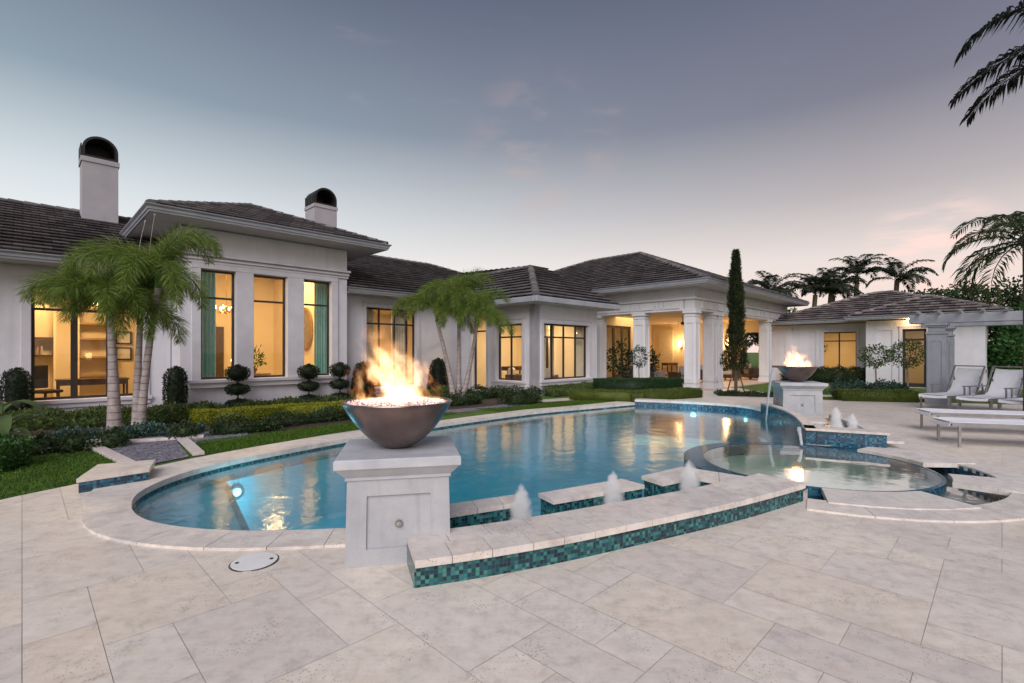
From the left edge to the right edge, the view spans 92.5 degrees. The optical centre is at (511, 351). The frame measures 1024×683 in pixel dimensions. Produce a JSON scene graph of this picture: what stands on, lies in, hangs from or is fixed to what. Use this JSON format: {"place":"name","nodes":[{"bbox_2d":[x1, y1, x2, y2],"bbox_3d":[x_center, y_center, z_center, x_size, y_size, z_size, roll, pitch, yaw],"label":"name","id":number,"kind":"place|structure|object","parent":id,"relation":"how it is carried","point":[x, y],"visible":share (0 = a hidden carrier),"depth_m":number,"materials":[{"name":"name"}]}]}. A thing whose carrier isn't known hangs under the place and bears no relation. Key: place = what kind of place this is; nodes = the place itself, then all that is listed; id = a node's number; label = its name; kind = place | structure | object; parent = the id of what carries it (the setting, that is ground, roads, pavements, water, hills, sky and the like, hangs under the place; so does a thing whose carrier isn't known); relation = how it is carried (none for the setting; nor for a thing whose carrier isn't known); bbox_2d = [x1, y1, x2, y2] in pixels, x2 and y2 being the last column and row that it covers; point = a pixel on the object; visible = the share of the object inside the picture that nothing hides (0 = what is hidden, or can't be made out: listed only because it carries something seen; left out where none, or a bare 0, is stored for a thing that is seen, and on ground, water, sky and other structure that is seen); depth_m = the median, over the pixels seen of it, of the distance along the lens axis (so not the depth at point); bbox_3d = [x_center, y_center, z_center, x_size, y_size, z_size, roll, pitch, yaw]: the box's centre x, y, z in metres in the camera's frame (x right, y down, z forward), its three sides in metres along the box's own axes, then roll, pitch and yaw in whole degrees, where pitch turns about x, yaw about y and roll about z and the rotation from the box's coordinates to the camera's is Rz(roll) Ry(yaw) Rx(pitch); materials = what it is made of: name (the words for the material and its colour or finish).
{"place":"outdoors","nodes":[
{"label":"outdoors","id":0,"kind":"place"},
{"bbox_2d":[109,440,188,462],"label":"gravel path","id":1,"kind":"structure","parent":0,"point":[163,451],"depth_m":7.44,"materials":[{"name":"gravel"}]},
{"bbox_2d":[141,430,686,529],"bbox_3d":[1.323,2.200,8.696,6.548,1.000,12.317,0,0,33],"label":"pool shell","id":2,"kind":"object","parent":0,"point":[309,495],"visible":0.12,"depth_m":9.84,"materials":[{"name":"blue paint"}]},
{"bbox_2d":[145,487,240,530],"bbox_3d":[-3.341,2.225,5.060,0.928,0.850,3.109,0,0,-35],"label":"sun ledge","id":3,"kind":"object","parent":2,"relation":"in","point":[211,509],"visible":0.17,"depth_m":5.46,"materials":[{"name":"liquid"}]},
{"bbox_2d":[132,405,634,516],"bbox_3d":[-0.494,1.647,9.577,3.979,0.205,11.823,0,0,22],"label":"waterline tile","id":4,"kind":"object","parent":2,"relation":"attached to","point":[147,502],"visible":0.33,"depth_m":6.62,"materials":[{"name":"teal tile"}]},
{"bbox_2d":[449,494,525,527],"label":"divider wall","id":5,"kind":"structure","parent":2,"relation":"on","point":[487,510],"depth_m":4.34,"materials":[{"name":"stone"}]},
{"bbox_2d":[538,479,644,514],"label":"divider wall","id":6,"kind":"structure","parent":2,"relation":"on","point":[585,496],"depth_m":4.76,"materials":[{"name":"stone"}]},
{"bbox_2d":[407,473,805,587],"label":"raised pool wall","id":7,"kind":"structure","parent":2,"relation":"on","point":[477,551],"depth_m":3.71,"materials":[{"name":"teal tile"}]},
{"bbox_2d":[641,467,744,496],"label":"divider wall","id":8,"kind":"structure","parent":2,"relation":"on","point":[672,480],"depth_m":5.31,"materials":[{"name":"stone"}]},
{"bbox_2d":[635,402,760,435],"bbox_3d":[5.232,1.925,13.448,3.900,0.950,1.019,0,0,43],"label":"waterline tile","id":9,"kind":"object","parent":2,"relation":"attached to","point":[710,407],"visible":0.26,"depth_m":13.53,"materials":[{"name":"blue tile"}]},
{"bbox_2d":[635,398,760,410],"bbox_3d":[5.232,1.420,13.448,3.896,0.060,1.016,0,0,43],"label":"coping","id":10,"kind":"object","parent":9,"relation":"on","point":[753,407],"visible":0.9,"depth_m":13.50,"materials":[{"name":"stone"}]},
{"bbox_2d":[684,442,946,499],"bbox_3d":[3.888,1.944,6.692,2.975,0.912,2.975,0,0,0],"label":"spa ring","id":11,"kind":"object","parent":2,"relation":"on","point":[694,458],"visible":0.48,"depth_m":6.51,"materials":[{"name":"blue tile"}]},
{"bbox_2d":[703,444,941,490],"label":"spa water","id":12,"kind":"structure","parent":11,"relation":"in","point":[827,468],"depth_m":6.34,"materials":[{"name":"liquid"}]},
{"bbox_2d":[191,406,799,478],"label":"pool water","id":13,"kind":"structure","parent":0,"point":[689,425],"depth_m":9.83,"materials":[{"name":"liquid"}]},
{"bbox_2d":[0,353,1022,499],"bbox_3d":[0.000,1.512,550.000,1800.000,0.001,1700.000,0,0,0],"label":"ground","id":14,"kind":"structure","parent":0,"point":[754,362],"depth_m":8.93,"materials":[{"name":"plant"}]},
{"bbox_2d":[0,431,34,473],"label":"dark hedge","id":15,"kind":"object","parent":14,"relation":"on","point":[13,454],"visible":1,"depth_m":6.32,"materials":[{"name":"green plant"}]},
{"bbox_2d":[3,395,541,458],"bbox_3d":[-6.262,1.506,11.632,16.991,0.001,6.205,0,0,-44],"label":"mulch bed","id":16,"kind":"object","parent":14,"relation":"on","point":[488,402],"visible":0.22,"depth_m":10.04,"materials":[{"name":"soil"}]},
{"bbox_2d":[0,367,34,412],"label":"column shrub","id":17,"kind":"object","parent":16,"relation":"on","point":[16,385],"visible":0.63,"depth_m":10.54,"materials":[{"name":"green plant"}]},
{"bbox_2d":[0,400,44,436],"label":"broad leaf plant","id":18,"kind":"object","parent":16,"relation":"on","point":[5,422],"visible":0.88,"depth_m":6.96,"materials":[{"name":"plant"}]},
{"bbox_2d":[15,431,65,455],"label":"shrub","id":19,"kind":"object","parent":16,"relation":"on","point":[41,442],"visible":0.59,"depth_m":7.16,"materials":[{"name":"green plant"}]},
{"bbox_2d":[44,429,92,453],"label":"shrub","id":20,"kind":"object","parent":16,"relation":"on","point":[72,442],"visible":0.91,"depth_m":7.31,"materials":[{"name":"green plant"}]},
{"bbox_2d":[15,251,176,429],"bbox_3d":[-7.423,-0.230,9.030,2.416,3.464,2.133,0,0,0],"label":"foxtail palm","id":21,"kind":"object","parent":16,"relation":"on","point":[56,288],"visible":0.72,"depth_m":8.65,"materials":[{"name":"green plant"}]},
{"bbox_2d":[0,401,208,429],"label":"hedge","id":22,"kind":"object","parent":16,"relation":"on","point":[89,416],"visible":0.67,"depth_m":9.80,"materials":[{"name":"green plant"}]},
{"bbox_2d":[90,420,133,447],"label":"shrub","id":23,"kind":"object","parent":16,"relation":"on","point":[112,438],"visible":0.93,"depth_m":7.67,"materials":[{"name":"green plant"}]},
{"bbox_2d":[45,419,207,439],"bbox_3d":[-6.779,1.377,8.737,2.325,0.337,0.794,0,0,-28],"label":"ground cover","id":24,"kind":"object","parent":16,"relation":"on","point":[142,429],"visible":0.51,"depth_m":8.63,"materials":[{"name":"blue plant"}]},
{"bbox_2d":[54,268,199,424],"bbox_3d":[-7.257,-0.114,9.430,2.267,3.246,2.374,0,0,0],"label":"foxtail palm","id":25,"kind":"object","parent":16,"relation":"on","point":[140,322],"visible":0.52,"depth_m":8.97,"materials":[{"name":"green plant"}]},
{"bbox_2d":[56,219,224,424],"bbox_3d":[-6.716,-0.521,9.123,2.489,4.058,2.611,0,0,0],"label":"foxtail palm","id":26,"kind":"object","parent":16,"relation":"on","point":[133,260],"visible":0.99,"depth_m":8.85,"materials":[{"name":"green plant"}]},
{"bbox_2d":[161,366,188,407],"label":"column shrub","id":27,"kind":"object","parent":16,"relation":"on","point":[176,386],"visible":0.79,"depth_m":11.80,"materials":[{"name":"green plant"}]},
{"bbox_2d":[163,417,202,439],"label":"shrub","id":28,"kind":"object","parent":16,"relation":"on","point":[185,428],"visible":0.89,"depth_m":8.46,"materials":[{"name":"green plant"}]},
{"bbox_2d":[223,364,250,406],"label":"topiary","id":29,"kind":"object","parent":16,"relation":"on","point":[237,372],"visible":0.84,"depth_m":12.69,"materials":[{"name":"green plant"}]},
{"bbox_2d":[206,413,283,435],"bbox_3d":[-5.006,1.339,9.231,1.295,0.414,0.627,0,0,-34],"label":"shrub","id":30,"kind":"object","parent":16,"relation":"on","point":[218,427],"visible":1,"depth_m":9.09,"materials":[{"name":"green plant"}]},
{"bbox_2d":[176,400,344,424],"bbox_3d":[-5.070,1.351,11.381,4.819,0.372,1.468,0,0,-24],"label":"lime hedge","id":31,"kind":"object","parent":16,"relation":"on","point":[205,415],"visible":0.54,"depth_m":10.76,"materials":[{"name":"green plant"}]},
{"bbox_2d":[157,391,365,409],"bbox_3d":[-6.469,1.372,13.218,5.317,0.393,1.114,0,0,-41],"label":"ground cover","id":32,"kind":"object","parent":16,"relation":"on","point":[324,398],"visible":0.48,"depth_m":13.30,"materials":[{"name":"green plant"}]},
{"bbox_2d":[261,404,349,426],"bbox_3d":[-3.900,1.332,10.780,0.666,0.410,3.015,0,0,42],"label":"shrub","id":33,"kind":"object","parent":16,"relation":"on","point":[318,416],"visible":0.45,"depth_m":10.31,"materials":[{"name":"green plant"}]},
{"bbox_2d":[296,363,319,400],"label":"topiary","id":34,"kind":"object","parent":16,"relation":"on","point":[308,371],"visible":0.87,"depth_m":14.01,"materials":[{"name":"green plant"}]},
{"bbox_2d":[328,362,350,398],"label":"topiary","id":35,"kind":"object","parent":16,"relation":"on","point":[339,369],"visible":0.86,"depth_m":14.67,"materials":[{"name":"green plant"}]},
{"bbox_2d":[350,361,375,396],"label":"cone shrub","id":36,"kind":"object","parent":16,"relation":"on","point":[363,378],"visible":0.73,"depth_m":15.71,"materials":[{"name":"green plant"}]},
{"bbox_2d":[389,281,474,395],"bbox_3d":[-2.371,-0.391,15.144,2.655,3.816,2.494,0,0,0],"label":"foxtail palm","id":37,"kind":"object","parent":16,"relation":"on","point":[414,302],"visible":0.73,"depth_m":14.76,"materials":[{"name":"green plant"}]},
{"bbox_2d":[427,358,448,392],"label":"cone shrub","id":38,"kind":"object","parent":16,"relation":"on","point":[437,374],"visible":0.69,"depth_m":17.79,"materials":[{"name":"green plant"}]},
{"bbox_2d":[416,267,499,395],"bbox_3d":[-1.707,-0.628,15.501,2.820,4.259,2.722,0,0,0],"label":"foxtail palm","id":39,"kind":"object","parent":16,"relation":"on","point":[466,282],"visible":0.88,"depth_m":15.33,"materials":[{"name":"green plant"}]},
{"bbox_2d":[430,389,485,405],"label":"shrub","id":40,"kind":"object","parent":16,"relation":"on","point":[459,400],"visible":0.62,"depth_m":13.89,"materials":[{"name":"green plant"}]},
{"bbox_2d":[436,285,515,393],"bbox_3d":[-1.153,-0.331,15.268,2.539,3.705,2.442,0,0,-24],"label":"foxtail palm","id":41,"kind":"object","parent":16,"relation":"on","point":[478,311],"visible":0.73,"depth_m":14.99,"materials":[{"name":"green plant"}]},
{"bbox_2d":[0,136,809,415],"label":"house","id":42,"kind":"structure","parent":14,"relation":"on","point":[274,265],"depth_m":16.07,"materials":[{"name":"paint"}]},
{"bbox_2d":[35,365,62,396],"bbox_3d":[-11.836,0.895,12.441,0.565,1.130,0.532,0,0,11],"label":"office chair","id":43,"kind":"object","parent":42,"relation":"on","point":[41,376],"visible":0.44,"depth_m":12.51,"materials":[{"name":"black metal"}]},
{"bbox_2d":[35,311,105,396],"bbox_3d":[-13.267,0.030,14.213,2.560,2.900,0.400,0,0,-45],"label":"bookshelf","id":44,"kind":"object","parent":42,"relation":"on","point":[54,351],"visible":0.46,"depth_m":14.43,"materials":[{"name":"paint"}]},
{"bbox_2d":[19,275,151,408],"bbox_3d":[-10.283,-0.205,11.922,2.460,3.050,0.300,0,0,-45],"label":"window","id":45,"kind":"structure","parent":42,"relation":"in","point":[27,311],"depth_m":11.54,"materials":[{"name":"paint"}]},
{"bbox_2d":[55,377,128,396],"bbox_3d":[-11.443,1.100,13.379,0.700,0.760,1.500,0,0,45],"label":"desk","id":46,"kind":"object","parent":42,"relation":"on","point":[88,381],"visible":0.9,"depth_m":13.11,"materials":[{"name":"brown wood"}]},
{"bbox_2d":[202,272,215,376],"bbox_3d":[-8.280,-0.675,13.228,0.500,4.250,0.122,0,0,-45],"label":"curtain","id":47,"kind":"object","parent":42,"relation":"hanging from","point":[209,342],"visible":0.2,"depth_m":13.29,"materials":[{"name":"teal fabric"}]},
{"bbox_2d":[201,269,233,378],"bbox_3d":[-7.878,-0.720,13.083,0.816,2.876,0.060,0,0,-45],"label":"window","id":48,"kind":"structure","parent":42,"relation":"in","point":[210,271],"depth_m":13.32,"materials":[{"name":"brown metal"}]},
{"bbox_2d":[216,327,223,376],"bbox_3d":[-10.871,0.280,17.616,0.075,2.400,0.900,0,0,45],"label":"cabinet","id":49,"kind":"object","parent":42,"relation":"on","point":[219,351],"visible":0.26,"depth_m":17.82,"materials":[{"name":"brown wood"}]},
{"bbox_2d":[254,275,284,377],"bbox_3d":[-6.960,-0.720,13.999,0.060,2.876,0.896,0,0,45],"label":"window","id":50,"kind":"structure","parent":42,"relation":"in","point":[283,279],"depth_m":14.27,"materials":[{"name":"brown metal"}]},
{"bbox_2d":[314,283,325,373],"bbox_3d":[-6.003,-0.675,15.505,0.500,4.250,0.123,0,0,-45],"label":"curtain","id":51,"kind":"object","parent":42,"relation":"hanging from","point":[320,330],"visible":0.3,"depth_m":15.47,"materials":[{"name":"teal fabric"}]},
{"bbox_2d":[367,309,373,383],"bbox_3d":[-5.017,-0.075,17.100,0.450,3.050,0.122,0,0,-45],"label":"curtain","id":52,"kind":"object","parent":42,"relation":"hanging from","point":[370,338],"visible":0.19,"depth_m":17.14,"materials":[{"name":"fabric"}]},
{"bbox_2d":[362,301,421,392],"bbox_3d":[-4.241,-0.145,17.257,0.300,3.090,2.370,0,0,45],"label":"window","id":53,"kind":"structure","parent":42,"relation":"in","point":[393,387],"depth_m":17.40,"materials":[{"name":"brown metal"}]},
{"bbox_2d":[391,311,404,383],"bbox_3d":[-4.133,-0.075,17.983,0.650,3.050,0.123,0,0,-45],"label":"curtain","id":54,"kind":"object","parent":42,"relation":"hanging from","point":[399,354],"visible":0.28,"depth_m":17.95,"materials":[{"name":"fabric"}]},
{"bbox_2d":[469,312,488,388],"bbox_3d":[-1.205,-0.100,18.765,0.245,3.080,1.160,0,0,-45],"label":"garden door","id":55,"kind":"structure","parent":42,"relation":"in","point":[487,329],"depth_m":18.94,"materials":[{"name":"brown metal"}]},
{"bbox_2d":[491,318,526,386],"bbox_3d":[-0.076,0.015,17.611,0.280,2.410,1.730,0,0,-45],"label":"window","id":56,"kind":"structure","parent":42,"relation":"in","point":[522,382],"depth_m":17.60,"materials":[{"name":"paint"}]},
{"bbox_2d":[539,317,592,385],"bbox_3d":[1.985,-0.005,17.968,3.020,2.370,0.280,0,0,-45],"label":"window","id":57,"kind":"structure","parent":42,"relation":"in","point":[562,380],"depth_m":17.99,"materials":[{"name":"brown metal"}]},
{"bbox_2d":[606,338,632,378],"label":"potted plant","id":58,"kind":"object","parent":42,"relation":"on","point":[621,364],"visible":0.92,"depth_m":21.64,"materials":[{"name":"green plant"}]},
{"bbox_2d":[0,388,1023,682],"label":"pool deck","id":59,"kind":"structure","parent":14,"relation":"on","point":[246,628],"depth_m":2.88,"materials":[{"name":"stone"}]},
{"bbox_2d":[228,552,279,571],"bbox_3d":[-1.840,1.494,3.500,0.326,0.011,0.326,0,0,0],"label":"skimmer lid","id":60,"kind":"object","parent":59,"relation":"on","point":[254,562],"visible":1,"depth_m":3.47,"materials":[{"name":"white plastic"}]},
{"bbox_2d":[81,402,634,550],"bbox_3d":[-0.816,1.512,9.577,4.716,0.067,12.297,0,0,21],"label":"pool coping","id":61,"kind":"object","parent":59,"relation":"on","point":[108,512],"visible":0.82,"depth_m":4.40,"materials":[{"name":"stone"}]},
{"bbox_2d":[76,459,155,492],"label":"tile block","id":62,"kind":"structure","parent":61,"relation":"on","point":[104,475],"depth_m":5.51,"materials":[{"name":"stone"}]},
{"bbox_2d":[333,436,460,568],"bbox_3d":[-0.875,1.119,3.820,0.864,0.762,0.864,0,0,-12],"label":"pedestal","id":63,"kind":"object","parent":59,"relation":"on","point":[396,497],"visible":0.93,"depth_m":3.47,"materials":[{"name":"paint"}]},
{"bbox_2d":[341,396,451,448],"bbox_3d":[-0.890,0.544,3.820,0.842,0.384,0.842,0,0,0],"label":"fire bowl","id":64,"kind":"object","parent":63,"relation":"on","point":[395,422],"visible":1,"depth_m":3.57,"materials":[{"name":"brown metal"}]},
{"bbox_2d":[761,403,816,444],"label":"curved tile wall","id":65,"kind":"structure","parent":59,"relation":"on","point":[791,420],"depth_m":10.20,"materials":[{"name":"blue tile"}]},
{"bbox_2d":[771,380,828,416],"bbox_3d":[6.620,1.081,11.380,0.968,0.777,0.968,0,0,14],"label":"pedestal","id":66,"kind":"object","parent":59,"relation":"on","point":[804,398],"visible":0.81,"depth_m":11.00,"materials":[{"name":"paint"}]},
{"bbox_2d":[772,365,817,381],"bbox_3d":[6.537,0.497,11.380,1.008,0.384,0.842,0,0,0],"label":"fire bowl","id":67,"kind":"object","parent":66,"relation":"on","point":[796,373],"visible":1,"depth_m":11.15,"materials":[{"name":"brown metal"}]},
{"bbox_2d":[801,414,903,451],"bbox_3d":[6.082,1.519,9.286,1.312,0.562,3.562,0,0,25],"label":"raised basin","id":68,"kind":"object","parent":59,"relation":"on","point":[838,431],"visible":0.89,"depth_m":7.83,"materials":[{"name":"blue tile"}]},
{"bbox_2d":[822,488,980,509],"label":"stepping slab","id":69,"kind":"structure","parent":59,"relation":"on","point":[914,500],"depth_m":4.85,"materials":[{"name":"stone"}]},
{"bbox_2d":[857,447,974,467],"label":"stepping slab","id":70,"kind":"structure","parent":59,"relation":"on","point":[923,459],"depth_m":6.89,"materials":[{"name":"stone"}]},
{"bbox_2d":[918,365,989,408],"bbox_3d":[11.854,0.932,13.079,1.984,1.137,0.765,0,0,-20],"label":"sun lounger","id":71,"kind":"object","parent":59,"relation":"on","point":[964,378],"visible":0.88,"depth_m":13.18,"materials":[{"name":"fabric"}]},
{"bbox_2d":[909,307,1022,403],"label":"pergola","id":72,"kind":"object","parent":59,"relation":"on","point":[940,346],"visible":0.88,"depth_m":14.22,"materials":[{"name":"paint"}]},
{"bbox_2d":[914,408,1023,427],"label":"sun lounger","id":73,"kind":"object","parent":59,"relation":"on","point":[970,413],"visible":0.98,"depth_m":9.03,"materials":[{"name":"metal"}]},
{"bbox_2d":[929,417,1023,447],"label":"sun lounger","id":74,"kind":"object","parent":59,"relation":"on","point":[976,422],"visible":1,"depth_m":7.79,"materials":[{"name":"metal"}]},
{"bbox_2d":[942,211,1023,418],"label":"shaggy palm","id":75,"kind":"object","parent":59,"relation":"on","point":[1016,221],"visible":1,"depth_m":11.02,"materials":[{"name":"green plant"}]},
{"bbox_2d":[948,474,1023,495],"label":"stepping slab","id":76,"kind":"structure","parent":59,"relation":"on","point":[1003,486],"depth_m":5.48,"materials":[{"name":"stone"}]},
{"bbox_2d":[948,0,1023,126],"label":"tall palm","id":77,"kind":"object","parent":59,"relation":"on","point":[1012,83],"visible":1,"depth_m":8.82,"materials":[{"name":"green plant"}]},
{"bbox_2d":[955,366,1022,409],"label":"sun lounger","id":78,"kind":"object","parent":59,"relation":"on","point":[1003,381],"visible":0.86,"depth_m":12.44,"materials":[{"name":"metal"}]},
{"bbox_2d":[0,398,1023,682],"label":"deck grout","id":79,"kind":"object","parent":14,"relation":"on","point":[570,598],"visible":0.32,"depth_m":2.86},
{"bbox_2d":[494,385,544,405],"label":"shrub","id":80,"kind":"object","parent":14,"relation":"on","point":[521,396],"visible":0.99,"depth_m":14.06,"materials":[{"name":"green plant"}]},
{"bbox_2d":[542,381,592,396],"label":"hedge","id":81,"kind":"object","parent":14,"relation":"on","point":[554,390],"visible":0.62,"depth_m":16.76,"materials":[{"name":"green plant"}]},
{"bbox_2d":[569,387,703,401],"bbox_3d":[4.091,1.330,15.436,4.580,0.396,1.671,0,0,-10],"label":"lime hedge","id":82,"kind":"object","parent":14,"relation":"on","point":[673,393],"visible":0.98,"depth_m":15.19,"materials":[{"name":"green plant"}]},
{"bbox_2d":[592,377,683,390],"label":"box hedge","id":83,"kind":"object","parent":14,"relation":"on","point":[632,383],"visible":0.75,"depth_m":16.69,"materials":[{"name":"green plant"}]},
{"bbox_2d":[746,271,807,298],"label":"royal palm","id":84,"kind":"object","parent":14,"relation":"on","point":[767,284],"visible":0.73,"depth_m":40.41,"materials":[{"name":"plant"}]},
{"bbox_2d":[786,272,850,306],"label":"royal palm","id":85,"kind":"object","parent":14,"relation":"on","point":[815,286],"visible":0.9,"depth_m":41.55,"materials":[{"name":"plant"}]},
{"bbox_2d":[780,364,865,384],"bbox_3d":[14.794,1.046,23.366,1.073,1.038,3.930,0,0,-44],"label":"hedge","id":86,"kind":"object","parent":14,"relation":"on","point":[828,374],"visible":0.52,"depth_m":22.74,"materials":[{"name":"green plant"}]},
{"bbox_2d":[801,267,867,302],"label":"royal palm","id":87,"kind":"object","parent":14,"relation":"on","point":[844,286],"visible":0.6,"depth_m":42.35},
{"bbox_2d":[827,254,890,296],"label":"royal palm","id":88,"kind":"object","parent":14,"relation":"on","point":[858,265],"visible":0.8,"depth_m":43.67,"materials":[{"name":"plant"}]},
{"bbox_2d":[828,378,908,395],"bbox_3d":[11.526,1.179,15.764,2.316,0.771,1.228,0,0,0],"label":"ground cover","id":89,"kind":"object","parent":14,"relation":"on","point":[879,383],"visible":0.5,"depth_m":15.55,"materials":[{"name":"green plant"}]},
{"bbox_2d":[832,387,919,402],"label":"lime hedge","id":90,"kind":"object","parent":14,"relation":"on","point":[883,395],"visible":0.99,"depth_m":14.80,"materials":[{"name":"green plant"}]},
{"bbox_2d":[856,343,895,384],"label":"standard tree","id":91,"kind":"object","parent":14,"relation":"on","point":[884,359],"visible":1,"depth_m":15.49,"materials":[{"name":"green plant"}]},
{"bbox_2d":[771,290,1013,390],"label":"guest house","id":92,"kind":"structure","parent":14,"relation":"on","point":[845,331],"depth_m":23.15,"materials":[{"name":"paint"}]},
{"bbox_2d":[819,329,858,367],"bbox_3d":[15.733,0.025,23.579,0.260,2.250,1.720,0,0,-45],"label":"window","id":93,"kind":"structure","parent":92,"relation":"in","point":[839,331],"depth_m":23.56,"materials":[{"name":"brown metal"}]},
{"bbox_2d":[899,326,927,387],"bbox_3d":[16.873,0.190,20.556,1.020,2.580,0.205,0,0,45],"label":"door","id":94,"kind":"structure","parent":92,"relation":"in","point":[905,328],"depth_m":20.63,"materials":[{"name":"glass"}]},
{"bbox_2d":[865,257,938,292],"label":"royal palm","id":95,"kind":"object","parent":14,"relation":"on","point":[901,275],"visible":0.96,"depth_m":41.70,"materials":[{"name":"plant"}]},
{"bbox_2d":[889,338,925,386],"bbox_3d":[12.970,0.511,16.032,1.080,1.980,1.104,0,0,0],"label":"standard tree","id":96,"kind":"object","parent":14,"relation":"on","point":[913,360],"visible":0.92,"depth_m":15.99,"materials":[{"name":"green plant"}]},
{"bbox_2d":[807,462,1023,522],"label":"moat coping","id":97,"kind":"object","parent":14,"relation":"on","point":[1009,508],"visible":0.79,"depth_m":4.57,"materials":[{"name":"stone"}]},
{"bbox_2d":[925,466,1007,497],"bbox_3d":[4.806,1.750,5.972,1.781,0.500,3.786,0,0,37],"label":"moat tile","id":98,"kind":"object","parent":97,"relation":"attached to","point":[959,471],"visible":0.03,"depth_m":6.50,"materials":[{"name":"blue tile"}]},
{"bbox_2d":[935,471,1004,504],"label":"moat water","id":99,"kind":"structure","parent":98,"relation":"in","point":[971,497],"depth_m":5.67,"materials":[{"name":"liquid"}]},
{"bbox_2d":[910,281,1008,329],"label":"broad tree","id":100,"kind":"object","parent":14,"relation":"on","point":[955,293],"visible":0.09,"depth_m":44.13,"materials":[{"name":"green plant"}]},
{"bbox_2d":[959,275,1022,331],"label":"broad tree","id":101,"kind":"object","parent":14,"relation":"on","point":[1010,301],"visible":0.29,"depth_m":43.43,"materials":[{"name":"green plant"}]},
{"bbox_2d":[987,325,1022,378],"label":"hedge","id":102,"kind":"object","parent":14,"relation":"on","point":[1001,355],"visible":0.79,"depth_m":21.13,"materials":[{"name":"green plant"}]},
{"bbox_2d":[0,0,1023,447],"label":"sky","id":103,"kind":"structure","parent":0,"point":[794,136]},
{"label":"planting bed","id":104,"kind":"structure","parent":0,"visible":0},
{"bbox_2d":[719,248,750,390],"bbox_3d":[7.925,-1.099,17.367,1.105,5.207,1.084,0,0,0],"label":"cypress","id":105,"kind":"object","parent":104,"relation":"on","point":[736,347],"visible":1,"depth_m":17.27,"materials":[{"name":"green plant"}]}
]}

